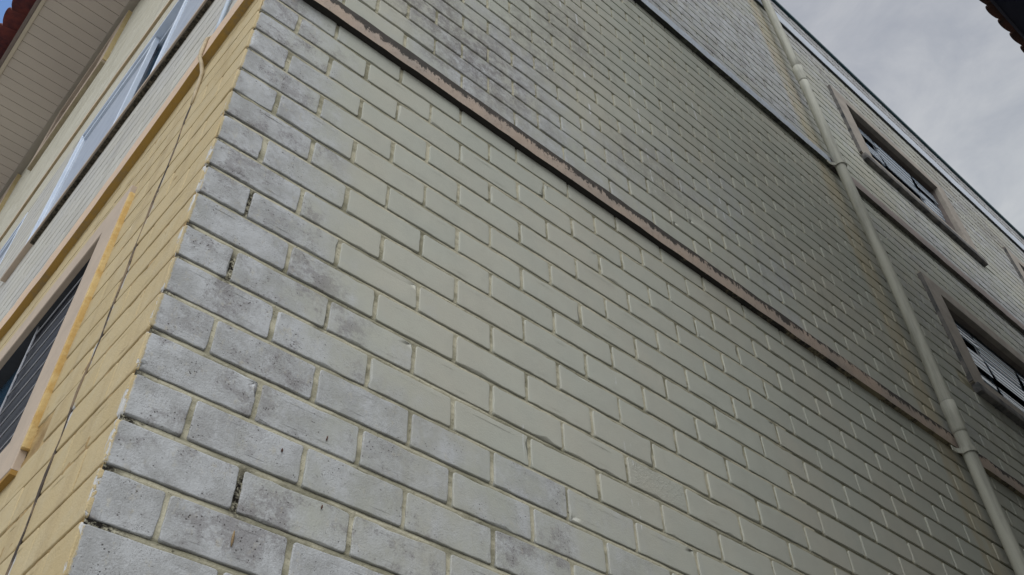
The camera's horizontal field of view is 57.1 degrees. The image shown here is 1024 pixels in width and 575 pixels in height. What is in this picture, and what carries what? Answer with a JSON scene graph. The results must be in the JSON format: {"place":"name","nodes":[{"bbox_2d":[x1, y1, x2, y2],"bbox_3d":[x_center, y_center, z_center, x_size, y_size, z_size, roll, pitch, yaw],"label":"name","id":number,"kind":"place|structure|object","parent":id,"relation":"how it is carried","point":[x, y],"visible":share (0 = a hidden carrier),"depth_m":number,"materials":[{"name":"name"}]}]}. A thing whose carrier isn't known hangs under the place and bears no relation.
{"place":"outdoors","nodes":[
{"label":"outdoors","id":0,"kind":"place"},
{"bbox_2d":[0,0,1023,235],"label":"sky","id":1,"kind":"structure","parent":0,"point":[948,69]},
{"bbox_2d":[979,0,1023,52],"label":"neighbour house","id":2,"kind":"structure","parent":0,"point":[1008,15],"depth_m":7.58,"materials":[{"name":"ceramic"}]},
{"bbox_3d":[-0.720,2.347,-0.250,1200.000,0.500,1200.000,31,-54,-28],"label":"ground","id":3,"kind":"structure","parent":0,"visible":0},
{"bbox_2d":[0,0,1023,574],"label":"apartment building","id":4,"kind":"structure","parent":3,"relation":"on","point":[532,286],"depth_m":3.40,"materials":[{"name":"brick"}]},
{"bbox_2d":[0,174,20,211],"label":"window","id":5,"kind":"structure","parent":4,"relation":"in","point":[4,198],"depth_m":10.61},
{"bbox_2d":[0,212,27,263],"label":"window","id":6,"kind":"structure","parent":4,"relation":"in","point":[4,249],"depth_m":7.01,"materials":[{"name":"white glass"}]},
{"bbox_2d":[0,185,136,492],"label":"window","id":7,"kind":"structure","parent":4,"relation":"in","point":[32,361],"depth_m":3.13,"materials":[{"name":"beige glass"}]},
{"bbox_2d":[27,10,132,170],"bbox_3d":[-4.360,-1.979,9.517,0.062,0.970,1.672,32,-55,-29],"label":"window","id":8,"kind":"structure","parent":4,"relation":"in","point":[102,57],"depth_m":9.30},
{"bbox_2d":[0,0,213,282],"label":"window","id":9,"kind":"structure","parent":4,"relation":"in","point":[185,15],"depth_m":5.53,"materials":[{"name":"glass"}]},
{"bbox_2d":[5,0,230,574],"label":"wall cable","id":10,"kind":"object","parent":4,"relation":"attached to","point":[205,41],"depth_m":2.60,"materials":[{"name":"beige plastic"}]},
{"bbox_2d":[231,530,234,546],"bbox_3d":[-0.564,0.508,1.905,0.006,0.036,0.006,31,-54,-28],"label":"mud nest","id":11,"kind":"object","parent":4,"relation":"attached to","point":[233,537],"visible":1,"depth_m":1.90,"materials":[{"name":"beige soil"}]},
{"bbox_2d":[761,0,1023,574],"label":"drainpipe","id":12,"kind":"object","parent":4,"relation":"attached to","point":[967,450],"visible":1,"depth_m":5.82,"materials":[{"name":"paint"}]},
{"bbox_2d":[827,84,987,266],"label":"window","id":13,"kind":"structure","parent":4,"relation":"in","point":[874,147],"depth_m":9.18,"materials":[{"name":"grey metal"}]},
{"bbox_2d":[917,271,1023,428],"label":"window","id":14,"kind":"structure","parent":4,"relation":"in","point":[994,370],"depth_m":7.16,"materials":[{"name":"grey metal"}]},
{"bbox_2d":[1002,246,1023,282],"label":"window","id":15,"kind":"structure","parent":4,"relation":"in","point":[1018,265],"depth_m":10.39,"materials":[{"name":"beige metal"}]}
]}

